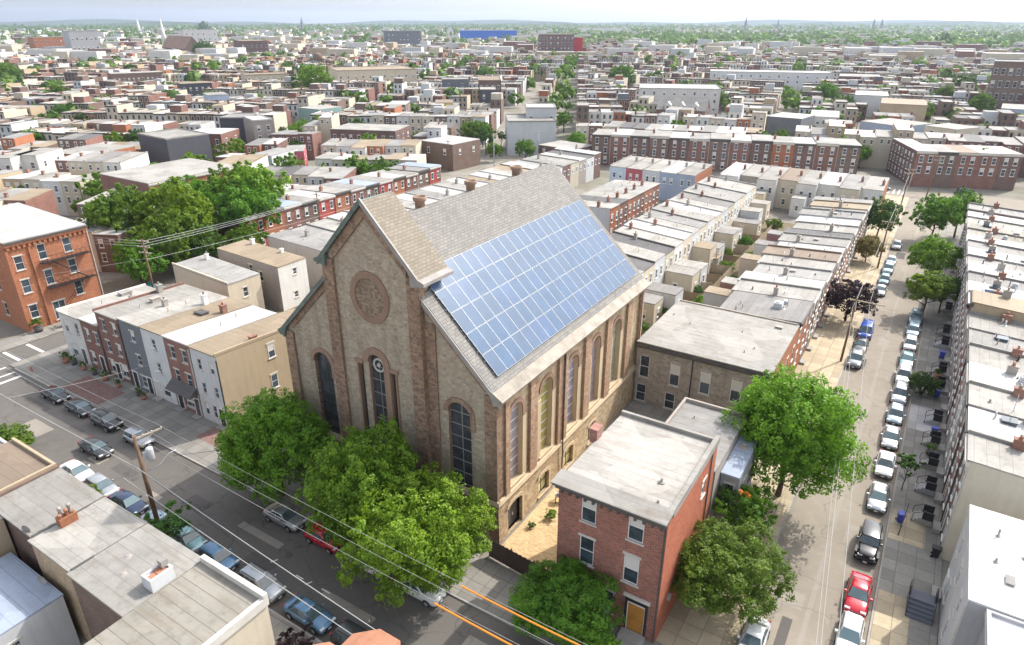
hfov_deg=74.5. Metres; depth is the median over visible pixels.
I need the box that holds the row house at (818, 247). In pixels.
[777,241,846,298]
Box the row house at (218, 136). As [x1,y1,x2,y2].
[194,128,241,161]
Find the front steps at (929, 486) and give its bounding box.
[914,475,937,495]
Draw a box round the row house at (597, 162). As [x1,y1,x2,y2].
[554,144,600,178]
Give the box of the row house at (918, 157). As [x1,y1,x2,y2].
[886,138,937,186]
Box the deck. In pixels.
[713,249,722,263]
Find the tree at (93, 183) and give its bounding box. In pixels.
[74,172,102,196]
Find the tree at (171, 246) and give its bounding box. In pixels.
[125,208,213,265]
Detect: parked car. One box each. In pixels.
[39,385,70,403]
[58,459,94,481]
[63,397,95,417]
[83,472,119,495]
[88,407,123,432]
[107,488,148,514]
[121,426,154,448]
[139,509,169,525]
[166,525,207,551]
[195,540,239,570]
[237,562,286,602]
[262,502,306,531]
[281,592,335,634]
[303,521,344,553]
[329,619,366,644]
[347,550,396,580]
[393,574,445,606]
[737,617,770,644]
[833,610,864,644]
[842,569,872,617]
[846,347,864,368]
[852,336,868,353]
[853,519,883,564]
[856,318,874,339]
[865,480,890,513]
[873,284,886,296]
[873,449,896,478]
[877,272,890,284]
[880,424,901,449]
[881,261,894,274]
[885,255,896,264]
[885,402,905,425]
[889,380,909,404]
[891,239,902,249]
[894,362,912,381]
[898,350,915,366]
[902,334,918,351]
[905,321,920,337]
[907,308,923,325]
[956,187,976,194]
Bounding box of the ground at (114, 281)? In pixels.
[0,23,1023,644]
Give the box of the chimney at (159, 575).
[141,556,175,592]
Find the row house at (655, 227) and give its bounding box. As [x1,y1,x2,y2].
[624,218,692,259]
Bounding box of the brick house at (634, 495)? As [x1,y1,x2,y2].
[551,410,720,644]
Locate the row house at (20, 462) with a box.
[0,437,55,492]
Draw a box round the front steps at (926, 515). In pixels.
[910,504,934,526]
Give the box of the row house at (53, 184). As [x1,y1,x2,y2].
[40,173,81,215]
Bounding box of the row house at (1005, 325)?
[941,311,1023,402]
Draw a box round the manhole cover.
[285,552,292,557]
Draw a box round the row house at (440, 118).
[434,112,446,121]
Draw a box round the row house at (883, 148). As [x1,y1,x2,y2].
[871,129,894,168]
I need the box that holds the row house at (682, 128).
[673,125,691,131]
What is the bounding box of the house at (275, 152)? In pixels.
[255,147,297,164]
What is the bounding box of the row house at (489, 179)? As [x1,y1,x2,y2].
[464,175,496,181]
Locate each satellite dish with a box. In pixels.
[21,526,30,531]
[37,576,46,583]
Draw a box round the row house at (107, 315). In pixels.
[92,282,204,384]
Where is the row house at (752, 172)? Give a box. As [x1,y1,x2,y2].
[740,163,769,183]
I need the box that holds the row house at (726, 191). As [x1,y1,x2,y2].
[691,182,746,216]
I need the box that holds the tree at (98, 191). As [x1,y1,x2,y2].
[90,184,103,196]
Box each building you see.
[0,150,34,172]
[0,203,103,331]
[15,148,63,172]
[61,30,99,50]
[99,158,232,201]
[107,71,162,81]
[125,89,150,92]
[137,128,213,163]
[177,81,211,95]
[179,30,217,41]
[203,92,229,100]
[219,113,255,148]
[233,39,268,52]
[241,72,288,80]
[243,115,273,143]
[298,105,341,122]
[330,123,410,139]
[442,77,468,87]
[478,76,500,102]
[480,86,495,102]
[505,114,555,155]
[526,103,555,118]
[581,28,627,31]
[639,83,720,114]
[710,69,832,90]
[765,112,814,136]
[811,110,838,127]
[839,74,879,78]
[854,91,888,116]
[859,118,932,132]
[879,98,927,121]
[923,123,979,134]
[931,504,1023,644]
[976,609,1023,644]
[986,59,1023,109]
[1001,103,1023,113]
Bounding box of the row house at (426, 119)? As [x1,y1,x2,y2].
[422,114,435,129]
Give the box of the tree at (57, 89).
[44,84,71,92]
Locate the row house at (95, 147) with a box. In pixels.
[63,143,135,156]
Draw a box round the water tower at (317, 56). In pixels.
[313,52,325,70]
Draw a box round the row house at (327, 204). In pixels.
[285,190,336,219]
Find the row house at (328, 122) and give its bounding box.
[318,112,339,143]
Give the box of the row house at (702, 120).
[695,114,710,125]
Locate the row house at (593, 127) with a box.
[588,121,601,144]
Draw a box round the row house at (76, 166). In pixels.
[67,150,113,174]
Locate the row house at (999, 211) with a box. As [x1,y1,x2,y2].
[953,201,1023,252]
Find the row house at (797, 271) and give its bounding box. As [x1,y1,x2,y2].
[753,261,831,330]
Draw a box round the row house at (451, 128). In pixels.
[441,122,456,135]
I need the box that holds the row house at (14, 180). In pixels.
[1,169,57,187]
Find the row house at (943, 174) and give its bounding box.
[924,144,959,187]
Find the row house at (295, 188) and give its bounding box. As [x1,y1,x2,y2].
[284,185,313,192]
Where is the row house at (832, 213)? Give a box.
[798,207,865,259]
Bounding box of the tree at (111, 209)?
[77,183,154,231]
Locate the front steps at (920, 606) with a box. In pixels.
[905,579,939,625]
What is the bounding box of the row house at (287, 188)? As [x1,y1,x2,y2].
[274,184,298,190]
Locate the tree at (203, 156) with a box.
[193,154,211,160]
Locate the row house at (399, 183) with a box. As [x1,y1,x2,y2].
[361,171,405,194]
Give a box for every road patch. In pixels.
[22,419,53,436]
[24,397,51,411]
[67,425,85,433]
[87,456,107,464]
[110,463,137,478]
[146,491,162,500]
[180,494,213,513]
[238,522,283,548]
[241,552,276,571]
[320,590,375,623]
[462,635,487,644]
[773,616,791,644]
[775,589,805,610]
[796,219,920,644]
[843,523,859,545]
[860,395,872,412]
[861,359,866,368]
[877,336,889,346]
[896,252,905,258]
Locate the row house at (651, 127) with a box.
[645,123,664,130]
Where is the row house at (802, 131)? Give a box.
[795,125,811,136]
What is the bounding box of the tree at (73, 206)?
[70,199,83,213]
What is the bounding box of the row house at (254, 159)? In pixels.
[231,154,268,170]
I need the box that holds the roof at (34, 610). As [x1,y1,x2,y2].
[0,552,79,644]
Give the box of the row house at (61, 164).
[54,151,94,171]
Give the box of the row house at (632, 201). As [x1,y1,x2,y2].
[581,191,637,221]
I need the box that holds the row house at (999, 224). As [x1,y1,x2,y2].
[956,214,1023,264]
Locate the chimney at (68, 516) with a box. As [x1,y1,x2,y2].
[55,502,78,527]
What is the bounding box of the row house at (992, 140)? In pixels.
[979,135,1001,145]
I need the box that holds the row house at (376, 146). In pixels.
[367,139,390,154]
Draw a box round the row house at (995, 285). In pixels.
[945,277,1023,358]
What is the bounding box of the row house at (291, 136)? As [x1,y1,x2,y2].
[284,132,301,144]
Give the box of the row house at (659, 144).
[648,128,672,158]
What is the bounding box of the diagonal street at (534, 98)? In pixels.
[495,81,544,156]
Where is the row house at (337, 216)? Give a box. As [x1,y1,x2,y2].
[327,210,348,220]
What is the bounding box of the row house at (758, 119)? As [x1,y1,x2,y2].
[750,110,766,131]
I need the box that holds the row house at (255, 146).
[244,138,271,154]
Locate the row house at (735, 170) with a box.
[720,161,751,180]
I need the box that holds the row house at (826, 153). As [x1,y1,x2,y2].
[812,135,839,171]
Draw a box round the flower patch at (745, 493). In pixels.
[739,489,750,497]
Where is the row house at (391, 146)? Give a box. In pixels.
[384,140,404,154]
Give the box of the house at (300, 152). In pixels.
[286,145,307,165]
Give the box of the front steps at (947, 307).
[940,301,952,312]
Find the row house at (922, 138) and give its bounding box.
[913,132,929,143]
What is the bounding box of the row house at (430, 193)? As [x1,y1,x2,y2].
[409,189,452,198]
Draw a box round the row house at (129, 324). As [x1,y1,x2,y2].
[116,291,228,397]
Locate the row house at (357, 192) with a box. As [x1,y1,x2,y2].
[319,182,365,205]
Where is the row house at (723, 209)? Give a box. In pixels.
[671,191,727,227]
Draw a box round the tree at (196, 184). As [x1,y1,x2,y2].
[149,174,223,215]
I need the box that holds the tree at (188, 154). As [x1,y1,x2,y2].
[179,151,201,159]
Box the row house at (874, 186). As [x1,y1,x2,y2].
[859,175,889,218]
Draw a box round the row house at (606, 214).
[584,200,619,232]
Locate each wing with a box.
[0,516,17,557]
[665,397,746,524]
[715,435,758,526]
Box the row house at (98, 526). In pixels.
[27,497,146,640]
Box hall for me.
[27,36,64,47]
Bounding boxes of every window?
[1,300,10,316]
[8,636,22,644]
[11,254,26,271]
[19,277,32,294]
[27,302,41,318]
[36,242,48,260]
[42,267,56,285]
[51,298,65,320]
[56,196,61,203]
[61,317,69,333]
[62,236,73,252]
[63,185,68,192]
[66,196,71,203]
[66,257,79,273]
[70,341,79,357]
[72,321,80,337]
[74,280,85,295]
[83,327,91,341]
[90,350,97,364]
[92,331,100,345]
[97,239,103,247]
[99,317,107,332]
[101,253,107,261]
[104,338,112,353]
[108,357,116,373]
[109,321,117,336]
[115,343,123,357]
[119,362,130,379]
[128,329,135,343]
[135,353,142,367]
[140,374,148,389]
[149,337,157,351]
[155,360,162,375]
[161,382,171,399]
[167,343,176,360]
[173,367,180,380]
[179,348,188,364]
[184,372,192,385]
[186,398,196,410]
[195,356,202,371]
[200,380,207,395]
[203,400,210,416]
[207,361,215,376]
[211,403,218,420]
[212,385,220,400]
[242,285,249,297]
[258,220,263,229]
[258,270,263,281]
[266,340,276,359]
[270,371,279,388]
[286,212,291,221]
[292,266,297,275]
[294,289,299,298]
[295,209,299,218]
[304,207,308,216]
[317,352,340,441]
[362,363,371,445]
[372,355,389,452]
[394,374,399,432]
[451,402,472,495]
[510,404,517,477]
[538,473,545,491]
[540,379,547,448]
[564,447,569,463]
[567,356,573,422]
[578,532,595,568]
[579,498,596,527]
[590,339,596,399]
[601,588,615,615]
[610,321,616,380]
[620,551,641,588]
[625,516,644,546]
[634,382,645,402]
[638,354,649,379]
[662,392,674,410]
[667,363,679,387]
[697,370,710,396]
[700,475,707,500]
[721,481,735,503]
[727,378,742,402]
[747,462,752,484]
[916,166,921,172]
[918,155,924,162]
[925,166,930,173]
[928,155,932,162]
[940,610,949,639]
[941,517,948,541]
[942,487,949,509]
[942,576,950,604]
[944,461,950,482]
[946,167,951,174]
[948,156,954,163]
[949,492,956,515]
[950,463,957,485]
[950,478,957,501]
[951,450,957,472]
[952,426,958,447]
[952,588,961,619]
[953,405,958,424]
[954,558,962,587]
[955,531,963,559]
[957,167,963,174]
[959,459,963,474]
[959,467,965,488]
[960,157,965,163]
[960,430,964,446]
[967,168,972,174]
[969,157,975,164]
[978,168,984,175]
[981,157,987,164]
[988,168,993,175]
[991,158,996,164]
[999,169,1005,176]
[1003,158,1009,165]
[1009,169,1015,176]
[1012,158,1018,165]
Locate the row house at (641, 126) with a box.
[632,123,650,129]
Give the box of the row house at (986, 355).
[939,341,1023,446]
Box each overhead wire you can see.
[1,258,145,280]
[1,394,375,629]
[2,348,585,644]
[3,357,552,644]
[3,366,518,644]
[8,361,160,397]
[96,195,322,240]
[97,196,322,243]
[99,200,314,245]
[124,478,351,634]
[147,164,493,259]
[151,478,357,631]
[816,179,907,643]
[821,171,910,642]
[838,177,911,640]
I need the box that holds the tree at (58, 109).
[47,104,71,116]
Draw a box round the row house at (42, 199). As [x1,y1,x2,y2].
[3,188,59,215]
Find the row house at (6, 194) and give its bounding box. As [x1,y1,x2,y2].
[0,188,32,205]
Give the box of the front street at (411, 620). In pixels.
[0,366,545,644]
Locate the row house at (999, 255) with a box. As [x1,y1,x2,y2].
[949,243,1023,310]
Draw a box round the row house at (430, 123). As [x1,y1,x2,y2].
[423,121,442,131]
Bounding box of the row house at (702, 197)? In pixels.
[676,190,734,225]
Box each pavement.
[0,283,176,352]
[9,345,68,367]
[17,349,487,589]
[62,376,124,404]
[196,427,224,446]
[269,610,319,644]
[447,557,663,644]
[656,195,908,644]
[868,222,963,644]
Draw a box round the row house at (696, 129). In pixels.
[688,126,704,132]
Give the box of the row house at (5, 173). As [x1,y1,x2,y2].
[0,170,22,186]
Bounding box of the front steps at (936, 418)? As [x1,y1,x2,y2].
[923,409,943,425]
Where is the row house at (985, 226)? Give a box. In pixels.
[950,219,1023,276]
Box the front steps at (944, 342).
[934,335,949,347]
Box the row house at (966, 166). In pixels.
[942,144,980,187]
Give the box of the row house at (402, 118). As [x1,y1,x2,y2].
[396,112,413,124]
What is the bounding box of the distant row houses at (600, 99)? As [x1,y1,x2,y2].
[0,26,1023,149]
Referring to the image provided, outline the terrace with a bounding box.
[656,96,709,114]
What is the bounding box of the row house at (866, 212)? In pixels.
[811,206,867,252]
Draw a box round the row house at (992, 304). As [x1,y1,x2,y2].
[943,287,1023,389]
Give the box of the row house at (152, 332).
[138,297,251,404]
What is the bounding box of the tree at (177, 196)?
[133,176,220,259]
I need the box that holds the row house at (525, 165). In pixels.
[502,161,542,168]
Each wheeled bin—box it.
[895,510,905,522]
[930,425,938,435]
[930,544,942,558]
[934,389,941,397]
[939,350,946,358]
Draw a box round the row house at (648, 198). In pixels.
[599,183,652,212]
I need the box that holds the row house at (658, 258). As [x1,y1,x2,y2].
[609,232,665,282]
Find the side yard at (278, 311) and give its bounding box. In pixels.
[273,306,297,313]
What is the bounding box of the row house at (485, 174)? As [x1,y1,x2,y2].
[468,170,509,180]
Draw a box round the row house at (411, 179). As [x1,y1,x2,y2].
[374,169,417,191]
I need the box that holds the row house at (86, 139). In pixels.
[71,134,103,147]
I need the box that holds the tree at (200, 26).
[198,21,211,29]
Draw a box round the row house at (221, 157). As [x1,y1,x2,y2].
[216,151,245,161]
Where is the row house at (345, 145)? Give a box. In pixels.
[336,139,361,153]
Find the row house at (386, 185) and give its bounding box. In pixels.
[346,175,392,193]
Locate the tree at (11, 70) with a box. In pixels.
[0,62,22,78]
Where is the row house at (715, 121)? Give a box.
[709,116,724,125]
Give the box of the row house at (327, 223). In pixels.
[309,216,343,230]
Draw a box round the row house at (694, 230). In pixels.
[637,210,700,259]
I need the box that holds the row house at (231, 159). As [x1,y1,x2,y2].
[218,154,249,163]
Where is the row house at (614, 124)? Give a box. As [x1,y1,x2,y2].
[604,121,625,128]
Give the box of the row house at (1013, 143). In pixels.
[997,137,1023,152]
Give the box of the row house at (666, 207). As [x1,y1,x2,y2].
[653,199,715,240]
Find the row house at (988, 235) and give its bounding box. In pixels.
[957,230,1023,277]
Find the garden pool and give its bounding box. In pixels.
[133,281,164,287]
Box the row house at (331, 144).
[320,138,346,153]
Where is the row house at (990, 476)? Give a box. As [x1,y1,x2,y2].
[931,429,1023,561]
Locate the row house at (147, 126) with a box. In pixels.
[130,121,162,134]
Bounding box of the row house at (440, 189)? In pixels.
[420,184,465,194]
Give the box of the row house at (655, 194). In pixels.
[608,179,660,207]
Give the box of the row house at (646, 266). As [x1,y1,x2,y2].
[625,253,654,282]
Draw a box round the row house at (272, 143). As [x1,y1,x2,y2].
[262,138,287,150]
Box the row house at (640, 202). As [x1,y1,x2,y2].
[590,187,645,217]
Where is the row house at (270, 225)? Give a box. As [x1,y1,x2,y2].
[252,206,285,233]
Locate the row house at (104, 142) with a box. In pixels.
[99,141,115,143]
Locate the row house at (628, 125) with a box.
[619,122,638,128]
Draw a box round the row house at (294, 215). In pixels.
[268,199,303,229]
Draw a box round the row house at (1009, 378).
[937,361,1023,467]
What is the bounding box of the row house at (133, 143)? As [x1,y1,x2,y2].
[123,141,139,145]
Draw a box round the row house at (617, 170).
[609,155,644,181]
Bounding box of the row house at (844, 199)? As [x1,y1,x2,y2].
[811,196,873,237]
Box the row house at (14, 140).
[0,132,34,149]
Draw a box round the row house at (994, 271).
[947,261,1023,329]
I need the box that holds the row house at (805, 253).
[761,244,842,309]
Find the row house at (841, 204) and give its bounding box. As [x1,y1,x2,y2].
[809,199,870,241]
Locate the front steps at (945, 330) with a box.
[935,324,950,335]
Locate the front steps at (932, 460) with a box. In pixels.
[918,451,939,470]
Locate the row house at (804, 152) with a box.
[791,137,816,169]
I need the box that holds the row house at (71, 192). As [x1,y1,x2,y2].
[59,172,102,215]
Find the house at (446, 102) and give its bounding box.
[435,99,452,105]
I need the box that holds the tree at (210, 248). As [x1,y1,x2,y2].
[175,223,226,260]
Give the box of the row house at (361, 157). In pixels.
[349,154,371,162]
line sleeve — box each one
[434,603,511,644]
[461,585,579,644]
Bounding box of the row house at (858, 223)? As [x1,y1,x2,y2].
[795,215,861,267]
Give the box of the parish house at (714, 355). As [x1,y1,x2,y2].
[633,299,799,411]
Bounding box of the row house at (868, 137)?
[858,129,877,167]
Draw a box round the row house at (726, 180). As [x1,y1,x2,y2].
[703,174,756,206]
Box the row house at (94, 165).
[85,150,130,173]
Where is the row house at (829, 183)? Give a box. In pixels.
[817,171,847,196]
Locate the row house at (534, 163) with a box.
[514,159,562,171]
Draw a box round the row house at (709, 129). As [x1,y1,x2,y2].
[701,125,719,132]
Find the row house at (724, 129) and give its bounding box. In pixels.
[715,126,733,132]
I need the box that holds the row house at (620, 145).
[609,127,634,164]
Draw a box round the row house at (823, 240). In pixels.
[777,232,850,282]
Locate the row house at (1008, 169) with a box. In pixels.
[984,146,1023,190]
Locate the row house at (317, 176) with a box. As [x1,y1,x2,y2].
[307,166,337,184]
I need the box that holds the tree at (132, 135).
[123,129,141,141]
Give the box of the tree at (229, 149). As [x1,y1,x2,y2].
[212,143,241,158]
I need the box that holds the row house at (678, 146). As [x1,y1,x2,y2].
[668,132,691,160]
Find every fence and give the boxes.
[489,536,552,582]
[682,291,701,300]
[701,218,777,303]
[701,281,711,290]
[706,273,719,282]
[711,263,729,273]
[723,255,738,263]
[734,244,749,252]
[741,233,760,241]
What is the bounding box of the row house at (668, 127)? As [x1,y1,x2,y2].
[659,124,677,130]
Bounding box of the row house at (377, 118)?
[371,112,391,123]
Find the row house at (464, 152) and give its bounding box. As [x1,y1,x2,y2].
[421,135,479,171]
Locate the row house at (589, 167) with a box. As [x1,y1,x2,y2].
[548,149,594,181]
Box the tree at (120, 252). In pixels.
[110,236,149,281]
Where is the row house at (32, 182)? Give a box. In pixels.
[20,170,70,188]
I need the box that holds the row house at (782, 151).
[770,134,794,167]
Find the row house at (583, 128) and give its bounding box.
[576,121,588,143]
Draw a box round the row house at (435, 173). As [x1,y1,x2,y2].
[397,162,441,183]
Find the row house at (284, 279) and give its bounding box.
[216,236,309,310]
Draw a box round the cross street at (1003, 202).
[493,156,1023,209]
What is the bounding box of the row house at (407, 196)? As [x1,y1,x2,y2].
[396,192,440,204]
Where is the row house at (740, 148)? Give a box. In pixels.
[727,132,751,167]
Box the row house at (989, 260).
[947,252,1023,322]
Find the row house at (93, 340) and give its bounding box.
[77,313,110,375]
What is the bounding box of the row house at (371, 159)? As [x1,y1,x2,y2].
[365,154,388,171]
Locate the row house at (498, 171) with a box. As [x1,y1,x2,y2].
[481,168,522,175]
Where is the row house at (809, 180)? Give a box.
[795,169,827,206]
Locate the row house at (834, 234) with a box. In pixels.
[781,228,854,282]
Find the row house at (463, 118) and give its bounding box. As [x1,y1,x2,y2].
[460,115,472,136]
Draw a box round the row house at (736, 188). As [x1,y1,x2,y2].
[698,175,751,206]
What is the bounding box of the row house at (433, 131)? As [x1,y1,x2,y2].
[427,124,446,138]
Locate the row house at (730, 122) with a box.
[722,117,737,126]
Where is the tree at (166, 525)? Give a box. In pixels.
[132,499,193,540]
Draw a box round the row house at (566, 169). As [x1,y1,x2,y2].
[524,154,570,181]
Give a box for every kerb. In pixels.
[14,368,550,644]
[268,607,323,642]
[735,198,908,644]
[866,229,940,644]
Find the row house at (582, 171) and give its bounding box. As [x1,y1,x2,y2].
[541,150,586,185]
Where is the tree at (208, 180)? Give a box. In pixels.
[200,163,246,192]
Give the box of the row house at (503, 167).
[491,164,530,171]
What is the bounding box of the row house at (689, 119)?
[683,113,697,125]
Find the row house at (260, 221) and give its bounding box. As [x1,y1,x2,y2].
[213,207,268,245]
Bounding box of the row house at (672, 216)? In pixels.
[643,208,707,241]
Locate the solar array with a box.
[429,200,636,375]
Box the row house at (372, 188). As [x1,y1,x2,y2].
[333,178,379,197]
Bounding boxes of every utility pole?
[132,426,175,521]
[136,239,153,287]
[313,193,320,219]
[840,298,885,361]
[877,220,895,267]
[900,168,913,205]
[924,155,944,200]
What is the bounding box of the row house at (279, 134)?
[269,130,297,137]
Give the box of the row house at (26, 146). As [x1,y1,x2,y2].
[7,141,46,151]
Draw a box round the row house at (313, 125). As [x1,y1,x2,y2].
[302,120,319,131]
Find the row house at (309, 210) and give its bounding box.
[277,194,320,225]
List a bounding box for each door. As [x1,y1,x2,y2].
[80,347,89,365]
[98,355,107,375]
[114,362,123,382]
[131,370,141,390]
[146,376,154,397]
[152,379,162,400]
[175,394,185,411]
[191,397,202,419]
[216,407,226,430]
[508,499,516,527]
[620,591,650,641]
[799,344,805,364]
[806,331,812,350]
[812,320,818,338]
[818,311,823,327]
[824,302,829,316]
[931,503,948,533]
[931,568,949,601]
[934,475,949,504]
[935,450,950,477]
[937,427,951,453]
[939,407,952,431]
[940,389,953,412]
[941,372,953,394]
[943,357,954,378]
[944,343,955,363]
[945,330,955,350]
[946,319,956,338]
[947,301,956,316]
[947,308,956,325]
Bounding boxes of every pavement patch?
[869,589,909,644]
[888,508,925,548]
[907,404,940,432]
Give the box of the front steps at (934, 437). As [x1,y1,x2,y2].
[920,430,941,448]
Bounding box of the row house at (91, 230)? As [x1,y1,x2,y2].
[86,217,126,271]
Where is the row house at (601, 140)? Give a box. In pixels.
[591,129,614,164]
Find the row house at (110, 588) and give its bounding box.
[66,523,200,638]
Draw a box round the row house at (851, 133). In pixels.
[844,129,859,141]
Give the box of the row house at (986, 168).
[963,145,1001,189]
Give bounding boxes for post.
[898,503,909,535]
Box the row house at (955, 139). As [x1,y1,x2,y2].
[943,133,966,144]
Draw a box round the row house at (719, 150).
[707,133,730,171]
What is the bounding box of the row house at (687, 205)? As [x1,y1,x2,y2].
[662,198,721,240]
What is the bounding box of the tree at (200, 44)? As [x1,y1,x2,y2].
[191,39,215,52]
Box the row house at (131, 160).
[102,151,149,171]
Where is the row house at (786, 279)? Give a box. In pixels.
[737,271,826,341]
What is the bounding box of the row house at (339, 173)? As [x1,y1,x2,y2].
[323,166,356,182]
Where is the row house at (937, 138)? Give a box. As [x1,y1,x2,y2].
[926,132,946,143]
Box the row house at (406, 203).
[399,199,414,207]
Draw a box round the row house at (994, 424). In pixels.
[934,405,1023,521]
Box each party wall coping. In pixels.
[31,496,106,537]
[70,522,148,570]
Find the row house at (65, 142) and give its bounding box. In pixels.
[56,133,85,149]
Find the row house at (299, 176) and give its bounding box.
[292,165,320,184]
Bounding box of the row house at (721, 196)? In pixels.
[683,182,740,226]
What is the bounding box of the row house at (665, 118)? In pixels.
[657,112,675,123]
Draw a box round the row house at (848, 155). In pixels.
[834,138,861,173]
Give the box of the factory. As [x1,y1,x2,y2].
[328,65,416,87]
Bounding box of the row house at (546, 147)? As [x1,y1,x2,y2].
[538,140,591,153]
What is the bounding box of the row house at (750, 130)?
[746,127,762,134]
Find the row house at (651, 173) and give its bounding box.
[642,158,676,182]
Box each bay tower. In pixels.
[314,642,333,644]
[342,629,400,644]
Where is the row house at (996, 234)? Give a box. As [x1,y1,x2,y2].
[952,226,1023,277]
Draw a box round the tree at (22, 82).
[15,71,25,85]
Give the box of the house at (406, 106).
[387,101,410,111]
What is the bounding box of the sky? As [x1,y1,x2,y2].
[0,0,1023,22]
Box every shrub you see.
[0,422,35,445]
[90,483,105,495]
[275,622,314,644]
[527,520,536,527]
[544,508,557,518]
[641,321,649,333]
[691,295,702,303]
[693,285,703,295]
[719,260,736,270]
[724,248,733,256]
[738,235,753,245]
[765,218,783,229]
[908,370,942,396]
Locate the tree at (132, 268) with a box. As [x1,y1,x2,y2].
[114,242,169,283]
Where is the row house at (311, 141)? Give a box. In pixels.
[298,131,321,159]
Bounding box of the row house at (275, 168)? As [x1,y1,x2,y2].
[265,165,285,174]
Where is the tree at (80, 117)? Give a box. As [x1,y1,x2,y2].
[72,112,86,119]
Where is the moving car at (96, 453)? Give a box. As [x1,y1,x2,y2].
[77,436,113,459]
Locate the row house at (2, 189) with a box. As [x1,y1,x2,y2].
[0,186,12,191]
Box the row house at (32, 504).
[0,465,103,577]
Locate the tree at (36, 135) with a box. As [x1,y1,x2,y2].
[20,127,45,140]
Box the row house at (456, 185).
[436,178,476,189]
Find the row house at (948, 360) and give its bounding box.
[944,288,1012,373]
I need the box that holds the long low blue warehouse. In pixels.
[460,30,516,39]
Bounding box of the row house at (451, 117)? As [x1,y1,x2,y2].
[447,113,463,135]
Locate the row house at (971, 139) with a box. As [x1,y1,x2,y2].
[963,134,985,145]
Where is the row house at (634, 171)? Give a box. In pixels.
[625,156,659,180]
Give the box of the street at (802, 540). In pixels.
[737,198,939,644]
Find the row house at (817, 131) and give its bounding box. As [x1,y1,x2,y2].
[811,127,826,137]
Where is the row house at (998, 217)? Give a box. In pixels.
[956,208,1023,258]
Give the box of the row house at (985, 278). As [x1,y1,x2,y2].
[946,270,1023,342]
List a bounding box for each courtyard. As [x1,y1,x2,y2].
[502,487,558,570]
[620,400,672,421]
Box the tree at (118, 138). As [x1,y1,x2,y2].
[103,131,126,141]
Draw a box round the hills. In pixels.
[0,19,1023,26]
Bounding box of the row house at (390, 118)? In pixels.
[384,111,400,124]
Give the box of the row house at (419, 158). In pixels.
[399,153,425,163]
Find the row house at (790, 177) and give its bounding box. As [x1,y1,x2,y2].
[774,167,807,208]
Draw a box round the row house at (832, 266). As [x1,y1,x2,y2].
[756,254,837,320]
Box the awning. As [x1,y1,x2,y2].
[165,377,197,401]
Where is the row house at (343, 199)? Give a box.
[300,185,351,212]
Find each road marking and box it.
[0,376,21,383]
[3,352,20,360]
[26,344,44,351]
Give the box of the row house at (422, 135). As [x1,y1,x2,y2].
[412,132,426,139]
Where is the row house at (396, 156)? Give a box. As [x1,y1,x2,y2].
[384,153,409,165]
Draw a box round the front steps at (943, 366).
[930,361,947,375]
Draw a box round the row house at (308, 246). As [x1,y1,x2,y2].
[267,228,327,286]
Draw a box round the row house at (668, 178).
[659,160,693,200]
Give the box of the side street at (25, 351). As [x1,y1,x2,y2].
[0,108,724,367]
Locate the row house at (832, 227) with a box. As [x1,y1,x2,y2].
[793,221,858,275]
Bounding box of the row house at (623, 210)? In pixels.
[580,195,628,228]
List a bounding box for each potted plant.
[28,318,43,332]
[59,351,69,363]
[68,354,76,365]
[79,361,86,370]
[91,367,97,375]
[99,370,108,380]
[113,379,120,387]
[134,386,141,396]
[140,392,145,399]
[926,442,936,455]
[934,368,943,378]
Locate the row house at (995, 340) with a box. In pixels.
[940,329,1023,425]
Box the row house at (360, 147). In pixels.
[350,139,375,154]
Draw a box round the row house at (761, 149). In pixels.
[749,134,772,165]
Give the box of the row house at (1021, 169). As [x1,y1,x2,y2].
[1014,136,1023,177]
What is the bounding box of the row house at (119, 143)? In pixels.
[113,141,131,144]
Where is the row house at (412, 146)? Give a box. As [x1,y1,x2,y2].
[400,139,421,153]
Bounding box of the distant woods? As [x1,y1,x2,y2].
[0,23,1023,125]
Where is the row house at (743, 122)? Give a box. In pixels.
[736,117,750,126]
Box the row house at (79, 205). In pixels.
[76,188,132,218]
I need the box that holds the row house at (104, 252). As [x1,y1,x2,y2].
[92,221,141,272]
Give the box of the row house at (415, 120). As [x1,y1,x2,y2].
[409,113,427,138]
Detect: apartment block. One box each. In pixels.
[383,31,420,45]
[538,33,573,51]
[574,36,582,51]
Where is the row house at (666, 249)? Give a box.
[611,231,674,283]
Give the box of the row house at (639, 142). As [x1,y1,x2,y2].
[629,130,652,156]
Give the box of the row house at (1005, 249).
[949,237,1023,302]
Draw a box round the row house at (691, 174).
[675,162,712,195]
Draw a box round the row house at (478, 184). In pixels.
[446,176,491,186]
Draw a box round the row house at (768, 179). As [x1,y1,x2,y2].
[756,165,788,208]
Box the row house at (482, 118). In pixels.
[473,114,488,143]
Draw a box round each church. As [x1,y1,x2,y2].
[160,19,198,51]
[278,163,650,543]
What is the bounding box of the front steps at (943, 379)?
[934,376,946,389]
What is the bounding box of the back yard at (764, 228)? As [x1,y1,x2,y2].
[641,222,794,335]
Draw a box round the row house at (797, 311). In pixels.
[720,291,814,376]
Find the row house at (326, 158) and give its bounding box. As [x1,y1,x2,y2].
[315,151,345,166]
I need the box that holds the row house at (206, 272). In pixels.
[172,251,264,308]
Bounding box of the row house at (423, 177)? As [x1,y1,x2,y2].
[385,164,429,188]
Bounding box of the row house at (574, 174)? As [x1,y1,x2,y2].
[532,154,578,187]
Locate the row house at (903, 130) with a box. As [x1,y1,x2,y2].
[892,123,914,138]
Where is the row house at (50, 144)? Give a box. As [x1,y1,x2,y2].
[30,141,58,149]
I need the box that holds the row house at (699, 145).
[687,131,710,163]

